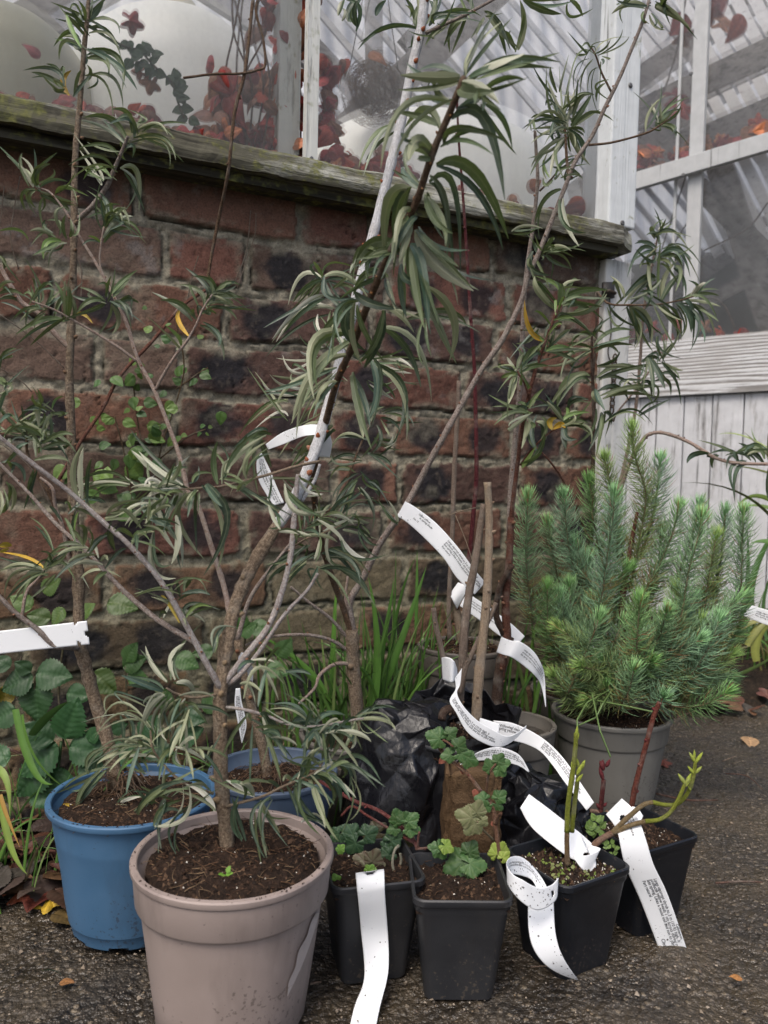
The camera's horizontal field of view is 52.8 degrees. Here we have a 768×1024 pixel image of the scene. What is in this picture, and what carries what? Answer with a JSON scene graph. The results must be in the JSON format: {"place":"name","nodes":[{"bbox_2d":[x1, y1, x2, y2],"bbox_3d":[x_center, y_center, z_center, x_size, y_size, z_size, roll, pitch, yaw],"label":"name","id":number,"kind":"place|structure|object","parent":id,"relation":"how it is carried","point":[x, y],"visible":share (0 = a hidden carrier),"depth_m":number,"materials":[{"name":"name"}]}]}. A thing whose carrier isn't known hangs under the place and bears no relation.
{"place":"outdoors","nodes":[
{"label":"outdoors","id":0,"kind":"place"},
{"bbox_2d":[0,701,767,1023],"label":"ground","id":1,"kind":"structure","parent":0,"point":[97,998],"depth_m":0.75,"materials":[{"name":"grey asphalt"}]},
{"bbox_2d":[0,874,24,894],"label":"fallen leaf","id":2,"kind":"object","parent":1,"relation":"on","point":[15,881],"visible":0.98,"depth_m":0.83,"materials":[{"name":"brown plant"}]},
{"bbox_2d":[0,865,11,887],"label":"fallen leaf","id":3,"kind":"object","parent":2,"relation":"on","point":[5,874],"visible":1,"depth_m":0.84,"materials":[{"name":"plant"}]},
{"bbox_2d":[10,868,26,877],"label":"fallen leaf","id":4,"kind":"object","parent":2,"relation":"on","point":[16,872],"visible":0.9,"depth_m":0.85,"materials":[{"name":"brown plant"}]},
{"bbox_2d":[1,893,25,905],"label":"fallen leaf","id":5,"kind":"object","parent":1,"relation":"on","point":[13,900],"visible":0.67,"depth_m":0.84,"materials":[{"name":"brown plant"}]},
{"bbox_2d":[3,874,32,893],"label":"fallen leaf","id":6,"kind":"object","parent":1,"relation":"on","point":[17,888],"visible":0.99,"depth_m":0.84,"materials":[{"name":"brown plant"}]},
{"bbox_2d":[17,887,40,898],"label":"fallen leaf","id":7,"kind":"object","parent":1,"relation":"on","point":[21,893],"visible":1,"depth_m":0.82,"materials":[{"name":"brown plant"}]},
{"bbox_2d":[22,891,48,912],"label":"fallen leaf","id":8,"kind":"object","parent":1,"relation":"on","point":[29,903],"visible":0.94,"depth_m":0.83,"materials":[{"name":"red plant"}]},
{"bbox_2d":[23,874,62,908],"bbox_3d":[-0.368,0.418,0.845,0.054,0.013,0.050,26,9,42],"label":"fallen leaf","id":9,"kind":"object","parent":1,"relation":"on","point":[46,885],"visible":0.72,"depth_m":0.85,"materials":[{"name":"brown plant"}]},
{"bbox_2d":[33,900,58,913],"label":"fallen leaf","id":10,"kind":"object","parent":1,"relation":"on","point":[47,906],"visible":0.51,"depth_m":0.83,"materials":[{"name":"yellow plant"}]},
{"bbox_2d":[42,871,61,879],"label":"fallen leaf","id":11,"kind":"object","parent":1,"relation":"on","point":[52,875],"visible":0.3,"depth_m":0.85,"materials":[{"name":"brown plant"}]},
{"bbox_2d":[50,863,59,871],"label":"fallen leaf","id":12,"kind":"object","parent":11,"relation":"on","point":[56,865],"visible":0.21,"depth_m":0.87,"materials":[{"name":"brown plant"}]},
{"bbox_2d":[50,909,69,924],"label":"fallen leaf","id":13,"kind":"object","parent":1,"relation":"on","point":[59,916],"visible":0.42,"depth_m":0.80,"materials":[{"name":"plant"}]},
{"bbox_2d":[45,888,65,909],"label":"fallen leaf","id":14,"kind":"object","parent":13,"relation":"on","point":[56,895],"visible":0.45,"depth_m":0.82,"materials":[{"name":"brown plant"}]},
{"bbox_2d":[59,978,74,985],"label":"fallen leaf","id":15,"kind":"object","parent":1,"relation":"on","point":[64,981],"visible":1,"depth_m":0.70,"materials":[{"name":"orange plant"}]},
{"bbox_2d":[0,0,215,950],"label":"potted shrub","id":16,"kind":"object","parent":1,"relation":"on","point":[100,834],"visible":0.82,"depth_m":0.77,"materials":[{"name":"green plant"}]},
{"bbox_2d":[0,621,89,653],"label":"plant label","id":17,"kind":"object","parent":16,"relation":"attached to","point":[30,638],"visible":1,"depth_m":0.77,"materials":[{"name":"paper"}]},
{"bbox_2d":[207,505,338,830],"bbox_3d":[-0.126,0.206,0.890,0.149,0.437,0.148,1,2,0],"label":"potted shrub","id":18,"kind":"object","parent":1,"relation":"on","point":[238,765],"visible":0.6,"depth_m":0.90,"materials":[{"name":"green plant"}]},
{"bbox_2d":[0,0,591,1023],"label":"potted shrub","id":19,"kind":"object","parent":1,"relation":"on","point":[228,898],"visible":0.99,"depth_m":0.66,"materials":[{"name":"green plant"}]},
{"bbox_2d":[235,688,246,742],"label":"plant label","id":20,"kind":"object","parent":19,"relation":"hanging from","point":[240,714],"visible":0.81,"depth_m":0.81,"materials":[{"name":"paper"}]},
{"bbox_2d":[237,652,252,681],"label":"plant label","id":21,"kind":"object","parent":19,"relation":"attached to","point":[248,671],"visible":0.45,"depth_m":0.72,"materials":[{"name":"paper"}]},
{"bbox_2d":[256,453,283,504],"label":"plant label","id":22,"kind":"object","parent":19,"relation":"attached to","point":[275,496],"visible":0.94,"depth_m":0.80,"materials":[{"name":"paper"}]},
{"bbox_2d":[266,424,331,457],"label":"plant label","id":23,"kind":"object","parent":19,"relation":"attached to","point":[287,436],"visible":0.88,"depth_m":0.77,"materials":[{"name":"paper"}]},
{"bbox_2d":[310,981,320,984],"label":"twig","id":24,"kind":"object","parent":1,"relation":"on","point":[314,982],"visible":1,"depth_m":0.71,"materials":[{"name":"brown wood"}]},
{"bbox_2d":[319,780,424,983],"bbox_3d":[-0.017,0.365,0.768,0.110,0.144,0.141,1,2,0],"label":"potted currant","id":25,"kind":"object","parent":1,"relation":"on","point":[389,852],"visible":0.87,"depth_m":0.74,"materials":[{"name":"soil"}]},
{"bbox_2d":[350,869,388,1023],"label":"plant label","id":26,"kind":"object","parent":25,"relation":"attached to","point":[372,905],"visible":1,"depth_m":0.70,"materials":[{"name":"plastic"}]},
{"bbox_2d":[0,0,767,650],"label":"greenhouse","id":27,"kind":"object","parent":1,"relation":"on","point":[616,222],"visible":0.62,"depth_m":1.33,"materials":[{"name":"white paint"}]},
{"bbox_2d":[107,36,199,125],"bbox_3d":[-0.310,-0.582,1.042,0.122,0.100,0.015,0,3,-26],"label":"ivy","id":28,"kind":"object","parent":27,"relation":"hanging from","point":[177,83],"visible":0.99,"depth_m":1.04,"materials":[{"name":"green plant"}]},
{"bbox_2d":[183,0,266,282],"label":"bare twig","id":29,"kind":"object","parent":27,"relation":"hanging from","point":[243,74],"visible":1,"depth_m":0.98,"materials":[{"name":"brown plant"}]},
{"bbox_2d":[339,0,403,129],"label":"hanging basket","id":30,"kind":"object","parent":27,"relation":"hanging from","point":[370,114],"visible":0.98,"depth_m":1.40,"materials":[{"name":"grey plant"}]},
{"bbox_2d":[602,282,617,413],"bbox_3d":[0.391,-0.283,1.334,0.043,0.227,0.019,0,3,-33],"label":"door latch","id":31,"kind":"object","parent":27,"relation":"attached to","point":[610,292],"depth_m":1.33,"materials":[{"name":"metal"}]},
{"bbox_2d":[586,0,767,624],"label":"garden door","id":32,"kind":"structure","parent":27,"relation":"attached to","point":[723,384],"depth_m":2.32,"materials":[{"name":"paint"}]},
{"bbox_2d":[629,0,767,343],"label":"creeper behind door","id":33,"kind":"object","parent":32,"relation":"attached to","point":[735,28],"visible":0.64,"depth_m":2.30,"materials":[{"name":"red plant"}]},
{"bbox_2d":[2,612,767,876],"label":"soil bed","id":34,"kind":"object","parent":1,"relation":"on","point":[756,679],"visible":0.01,"depth_m":1.72,"materials":[{"name":"brown soil"}]},
{"bbox_2d":[3,839,21,845],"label":"fallen leaf","id":35,"kind":"object","parent":34,"relation":"on","point":[15,843],"visible":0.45,"depth_m":0.93,"materials":[{"name":"brown plant"}]},
{"bbox_2d":[0,832,17,841],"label":"fallen leaf","id":36,"kind":"object","parent":35,"relation":"on","point":[13,839],"visible":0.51,"depth_m":0.94,"materials":[{"name":"brown plant"}]},
{"bbox_2d":[10,863,18,868],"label":"fallen leaf","id":37,"kind":"object","parent":34,"relation":"on","point":[14,865],"visible":0.21,"depth_m":0.89,"materials":[{"name":"brown plant"}]},
{"bbox_2d":[21,858,33,874],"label":"fallen leaf","id":38,"kind":"object","parent":37,"relation":"on","point":[31,869],"visible":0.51,"depth_m":0.88,"materials":[{"name":"brown plant"}]},
{"bbox_2d":[7,839,36,860],"bbox_3d":[-0.418,0.395,0.897,0.038,0.008,0.040,-10,9,16],"label":"fallen leaf","id":39,"kind":"object","parent":34,"relation":"on","point":[29,851],"visible":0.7,"depth_m":0.90,"materials":[{"name":"brown plant"}]},
{"bbox_2d":[16,831,39,840],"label":"fallen leaf","id":40,"kind":"object","parent":34,"relation":"on","point":[24,835],"visible":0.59,"depth_m":0.96,"materials":[{"name":"brown plant"}]},
{"bbox_2d":[18,814,38,824],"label":"fallen leaf","id":41,"kind":"object","parent":34,"relation":"on","point":[35,817],"visible":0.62,"depth_m":0.99,"materials":[{"name":"brown plant"}]},
{"bbox_2d":[24,832,50,842],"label":"fallen leaf","id":42,"kind":"object","parent":34,"relation":"on","point":[42,834],"visible":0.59,"depth_m":0.95,"materials":[{"name":"brown plant"}]},
{"bbox_2d":[26,816,51,831],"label":"fallen leaf","id":43,"kind":"object","parent":34,"relation":"on","point":[44,823],"visible":0.61,"depth_m":0.97,"materials":[{"name":"brown plant"}]},
{"bbox_2d":[33,854,49,862],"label":"fallen leaf","id":44,"kind":"object","parent":34,"relation":"on","point":[45,857],"visible":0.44,"depth_m":0.90,"materials":[{"name":"brown plant"}]},
{"bbox_2d":[28,852,43,863],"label":"fallen leaf","id":45,"kind":"object","parent":44,"relation":"on","point":[41,854],"visible":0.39,"depth_m":0.91,"materials":[{"name":"brown plant"}]},
{"bbox_2d":[34,835,52,846],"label":"fallen leaf","id":46,"kind":"object","parent":34,"relation":"on","point":[40,839],"visible":0.66,"depth_m":0.93,"materials":[{"name":"brown plant"}]},
{"bbox_2d":[41,840,55,850],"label":"fallen leaf","id":47,"kind":"object","parent":34,"relation":"on","point":[52,845],"visible":0.48,"depth_m":0.93,"materials":[{"name":"black plant"}]},
{"bbox_2d":[0,702,156,874],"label":"strap leaf plant","id":48,"kind":"object","parent":34,"relation":"on","point":[26,749],"visible":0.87,"depth_m":0.83,"materials":[{"name":"green plant"}]},
{"bbox_2d":[0,697,206,832],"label":"nettle","id":49,"kind":"object","parent":34,"relation":"on","point":[69,720],"visible":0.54,"depth_m":0.89,"materials":[{"name":"green plant"}]},
{"bbox_2d":[0,578,292,757],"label":"bramble","id":50,"kind":"object","parent":34,"relation":"on","point":[35,698],"visible":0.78,"depth_m":0.95,"materials":[{"name":"green plant"}]},
{"bbox_2d":[0,685,367,913],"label":"grass","id":51,"kind":"structure","parent":34,"relation":"on","point":[30,861],"depth_m":0.88,"materials":[{"name":"green plant"}]},
{"bbox_2d":[0,148,600,832],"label":"brick wall","id":52,"kind":"structure","parent":34,"relation":"on","point":[176,220],"depth_m":1.09,"materials":[{"name":"brown brick"}]},
{"bbox_2d":[2,744,22,756],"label":"twig","id":53,"kind":"object","parent":52,"relation":"on","point":[16,752],"visible":0.3,"depth_m":0.95,"materials":[{"name":"brown wood"}]},
{"bbox_2d":[0,176,255,701],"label":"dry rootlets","id":54,"kind":"object","parent":52,"relation":"attached to","point":[81,296],"visible":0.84,"depth_m":0.96,"materials":[{"name":"brown plant"}]},
{"bbox_2d":[57,289,205,480],"bbox_3d":[-0.315,-0.169,0.985,0.188,0.261,0.010,0,3,-31],"label":"bare twig","id":55,"kind":"object","parent":52,"relation":"attached to","point":[125,369],"visible":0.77,"depth_m":0.97,"materials":[{"name":"brown plant"}]},
{"bbox_2d":[53,305,226,520],"bbox_3d":[-0.311,-0.127,1.004,0.218,0.277,0.062,0,3,-23],"label":"climbing bramble","id":56,"kind":"object","parent":52,"relation":"attached to","point":[133,468],"visible":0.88,"depth_m":0.99,"materials":[{"name":"green plant"}]},
{"bbox_2d":[0,0,584,215],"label":"virginia creeper","id":57,"kind":"object","parent":52,"relation":"on","point":[221,95],"visible":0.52,"depth_m":1.12,"materials":[{"name":"red plant"}]},
{"bbox_2d":[269,556,425,706],"bbox_3d":[-0.063,0.162,1.078,0.239,0.233,0.064,1,2,0],"label":"strap leaf plant","id":58,"kind":"object","parent":34,"relation":"on","point":[377,662],"visible":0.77,"depth_m":1.07,"materials":[{"name":"green plant"}]},
{"bbox_2d":[251,584,569,774],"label":"grass","id":59,"kind":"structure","parent":34,"relation":"on","point":[395,691],"depth_m":1.08,"materials":[{"name":"green plant"}]},
{"bbox_2d":[418,103,506,696],"bbox_3d":[0.121,-0.071,1.118,0.135,0.983,0.132,1,2,0],"label":"potted dogwood","id":60,"kind":"object","parent":34,"relation":"on","point":[491,654],"visible":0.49,"depth_m":1.10,"materials":[{"name":"plant"}]},
{"bbox_2d":[451,583,465,607],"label":"plant label","id":61,"kind":"object","parent":60,"relation":"attached to","point":[458,592],"visible":0.95,"depth_m":1.10,"materials":[{"name":"paper"}]},
{"bbox_2d":[460,597,524,640],"bbox_3d":[0.151,0.147,1.078,0.091,0.066,0.005,2,3,15],"label":"plant label","id":62,"kind":"object","parent":60,"relation":"attached to","point":[516,633],"visible":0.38,"depth_m":1.08,"materials":[{"name":"plastic"}]},
{"bbox_2d":[625,587,767,707],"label":"grass","id":63,"kind":"structure","parent":34,"relation":"on","point":[764,655],"depth_m":1.86,"materials":[{"name":"green plant"}]},
{"bbox_2d":[688,432,767,675],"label":"strap leaf plant","id":64,"kind":"object","parent":34,"relation":"on","point":[759,631],"visible":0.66,"depth_m":1.71,"materials":[{"name":"green plant"}]},
{"label":"fallen leaf","id":65,"kind":"object","parent":34,"relation":"on","visible":0},
{"bbox_2d":[42,849,56,855],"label":"fallen leaf","id":66,"kind":"object","parent":65,"relation":"on","point":[53,852],"visible":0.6,"depth_m":0.90,"materials":[{"name":"brown plant"}]},
{"bbox_2d":[408,726,514,999],"bbox_3d":[0.074,0.329,0.735,0.100,0.223,0.113,1,2,0],"label":"potted currant","id":67,"kind":"object","parent":1,"relation":"on","point":[462,900],"visible":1,"depth_m":0.70,"materials":[{"name":"plastic"}]},
{"bbox_2d":[460,747,528,771],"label":"plant label","id":68,"kind":"object","parent":67,"relation":"attached to","point":[513,757],"visible":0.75,"depth_m":0.86,"materials":[{"name":"plastic"}]},
{"bbox_2d":[339,677,590,878],"bbox_3d":[0.099,0.326,0.955,0.322,0.210,0.178,1,2,0],"label":"plastic bag","id":69,"kind":"object","parent":1,"relation":"on","point":[409,769],"visible":0.42,"depth_m":0.90,"materials":[{"name":"black plastic"}]},
{"bbox_2d":[479,718,499,732],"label":"plant label","id":70,"kind":"object","parent":69,"relation":"in","point":[494,726],"visible":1,"depth_m":0.88,"materials":[{"name":"paper"}]},
{"bbox_2d":[493,720,593,809],"bbox_3d":[0.182,0.286,0.882,0.124,0.076,0.017,3,3,37],"label":"plant label","id":71,"kind":"object","parent":69,"relation":"in","point":[555,758],"visible":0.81,"depth_m":0.88,"materials":[{"name":"plastic"}]},
{"bbox_2d":[245,0,696,836],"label":"potted shrub","id":72,"kind":"object","parent":1,"relation":"on","point":[421,252],"visible":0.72,"depth_m":0.69,"materials":[{"name":"green plant"}]},
{"bbox_2d":[398,501,482,594],"bbox_3d":[0.070,0.044,0.957,0.112,0.113,0.008,2,3,8],"label":"plant label","id":73,"kind":"object","parent":72,"relation":"attached to","point":[434,535],"visible":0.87,"depth_m":0.95,"materials":[{"name":"paper"}]},
{"bbox_2d":[440,761,502,864],"bbox_3d":[0.098,0.358,0.868,0.070,0.154,0.053,1,2,0],"label":"paper sack","id":74,"kind":"object","parent":1,"relation":"on","point":[458,787],"visible":0.35,"depth_m":0.84,"materials":[{"name":"brown paper"}]},
{"bbox_2d":[425,482,520,778],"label":"potted cuttings","id":75,"kind":"object","parent":1,"relation":"on","point":[479,646],"visible":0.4,"depth_m":0.92,"materials":[{"name":"wood"}]},
{"bbox_2d":[441,657,457,681],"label":"plant label","id":76,"kind":"object","parent":75,"relation":"attached to","point":[449,671],"visible":1,"depth_m":0.88,"materials":[{"name":"plastic"}]},
{"bbox_2d":[450,669,526,746],"bbox_3d":[0.118,0.222,0.874,0.089,0.087,0.014,1,2,0],"label":"plant label","id":77,"kind":"object","parent":75,"relation":"attached to","point":[477,729],"visible":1,"depth_m":0.87,"materials":[{"name":"paper"}]},
{"bbox_2d":[488,130,606,774],"bbox_3d":[0.196,-0.020,1.013,0.148,0.893,0.218,1,2,0],"label":"potted shrub","id":78,"kind":"object","parent":1,"relation":"on","point":[544,727],"visible":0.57,"depth_m":0.95,"materials":[{"name":"green plant"}]},
{"bbox_2d":[497,637,545,706],"bbox_3d":[0.180,0.209,0.999,0.068,0.092,0.018,1,3,-5],"label":"plant label","id":79,"kind":"object","parent":78,"relation":"hanging from","point":[523,654],"visible":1,"depth_m":0.99,"materials":[{"name":"plastic"}]},
{"bbox_2d":[528,903,577,979],"bbox_3d":[0.153,0.387,0.692,0.049,0.074,0.015,1,2,0],"label":"plant label","id":80,"kind":"object","parent":1,"relation":"on","point":[542,932],"visible":1,"depth_m":0.69,"materials":[{"name":"plastic"}]},
{"bbox_2d":[509,726,702,978],"bbox_3d":[0.217,0.325,0.781,0.175,0.233,0.097,0,3,-24],"label":"potted willow","id":81,"kind":"object","parent":1,"relation":"on","point":[586,904],"visible":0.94,"depth_m":0.75,"materials":[{"name":"plastic"}]},
{"bbox_2d":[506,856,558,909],"bbox_3d":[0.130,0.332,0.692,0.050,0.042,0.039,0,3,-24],"label":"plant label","id":82,"kind":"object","parent":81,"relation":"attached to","point":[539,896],"visible":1,"depth_m":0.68,"materials":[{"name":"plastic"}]},
{"bbox_2d":[520,794,591,859],"bbox_3d":[0.178,0.324,0.789,0.078,0.059,0.021,2,3,24],"label":"plant label","id":83,"kind":"object","parent":81,"relation":"on","point":[545,822],"visible":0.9,"depth_m":0.79,"materials":[{"name":"plastic"}]},
{"bbox_2d":[573,835,600,871],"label":"plant label","id":84,"kind":"object","parent":81,"relation":"in","point":[586,862],"visible":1,"depth_m":0.77,"materials":[{"name":"plastic"}]},
{"bbox_2d":[606,799,685,946],"bbox_3d":[0.272,0.380,0.794,0.080,0.156,0.047,1,2,0],"label":"plant label","id":85,"kind":"object","parent":81,"relation":"attached to","point":[652,895],"visible":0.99,"depth_m":0.78,"materials":[{"name":"plastic"}]},
{"bbox_2d":[511,415,766,813],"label":"potted conifer","id":86,"kind":"object","parent":1,"relation":"on","point":[615,670],"visible":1,"depth_m":1.09,"materials":[{"name":"plant"}]},
{"bbox_2d":[583,701,696,935],"bbox_3d":[0.275,0.325,0.841,0.090,0.230,0.104,0,3,-29],"label":"potted maple","id":87,"kind":"object","parent":1,"relation":"on","point":[671,844],"visible":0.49,"depth_m":0.82,"materials":[{"name":"soil"}]},
{"bbox_2d":[632,806,642,819],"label":"plant label","id":88,"kind":"object","parent":87,"relation":"in","point":[639,815],"visible":0.16,"depth_m":0.82,"materials":[{"name":"plastic"}]},
{"bbox_2d":[530,210,767,774],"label":"potted shrub","id":89,"kind":"object","parent":1,"relation":"on","point":[634,312],"visible":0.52,"depth_m":1.16,"materials":[{"name":"green plant"}]},
{"bbox_2d":[744,605,767,624],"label":"plant label","id":90,"kind":"object","parent":89,"relation":"attached to","point":[760,614],"visible":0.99,"depth_m":1.16,"materials":[{"name":"plastic"}]},
{"bbox_2d":[661,759,671,767],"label":"fallen leaf","id":91,"kind":"object","parent":1,"relation":"on","point":[666,764],"visible":0.72,"depth_m":1.29,"materials":[{"name":"brown plant"}]},
{"bbox_2d":[656,793,717,801],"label":"twig","id":92,"kind":"object","parent":1,"relation":"on","point":[673,797],"visible":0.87,"depth_m":1.14,"materials":[{"name":"brown wood"}]},
{"bbox_2d":[717,700,742,710],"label":"fallen leaf","id":93,"kind":"object","parent":1,"relation":"on","point":[736,706],"visible":0.63,"depth_m":1.60,"materials":[{"name":"brown plant"}]},
{"bbox_2d":[724,694,744,704],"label":"fallen leaf","id":94,"kind":"object","parent":1,"relation":"on","point":[740,699],"visible":0.27,"depth_m":1.63,"materials":[{"name":"brown plant"}]},
{"bbox_2d":[728,974,741,980],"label":"fallen leaf","id":95,"kind":"object","parent":1,"relation":"on","point":[736,977],"visible":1,"depth_m":0.73,"materials":[{"name":"orange plant"}]},
{"bbox_2d":[715,880,762,883],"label":"twig","id":96,"kind":"object","parent":1,"relation":"on","point":[735,881],"visible":1,"depth_m":0.91,"materials":[{"name":"brown wood"}]},
{"bbox_2d":[742,703,752,711],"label":"fallen leaf","id":97,"kind":"object","parent":1,"relation":"on","point":[745,707],"visible":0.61,"depth_m":1.63,"materials":[{"name":"plant"}]},
{"bbox_2d":[741,736,758,746],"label":"fallen leaf","id":98,"kind":"object","parent":1,"relation":"on","point":[750,741],"visible":1,"depth_m":1.42,"materials":[{"name":"beige plant"}]},
{"bbox_2d":[748,705,763,710],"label":"fallen leaf","id":99,"kind":"object","parent":1,"relation":"on","point":[754,708],"visible":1,"depth_m":1.59,"materials":[{"name":"brown plant"}]},
{"bbox_2d":[756,688,767,698],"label":"fallen leaf","id":100,"kind":"object","parent":1,"relation":"on","point":[762,692],"visible":1,"depth_m":1.69,"materials":[{"name":"red plant"}]},
{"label":"staging bench","id":101,"kind":"object","parent":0,"visible":0},
{"bbox_2d":[0,0,91,107],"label":"storage tub","id":102,"kind":"object","parent":101,"relation":"on","point":[19,25],"visible":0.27,"depth_m":1.09,"materials":[{"name":"white plastic"}]},
{"bbox_2d":[73,0,265,130],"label":"water tank","id":103,"kind":"object","parent":101,"relation":"on","point":[187,37],"visible":0.3,"depth_m":1.21,"materials":[{"name":"white plastic"}]},
{"bbox_2d":[317,107,568,207],"bbox_3d":[0.092,-0.620,1.664,0.602,0.430,0.441,1,2,0],"label":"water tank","id":104,"kind":"object","parent":101,"relation":"on","point":[517,169],"visible":0.14,"depth_m":1.47,"materials":[{"name":"white plastic"}]}
]}

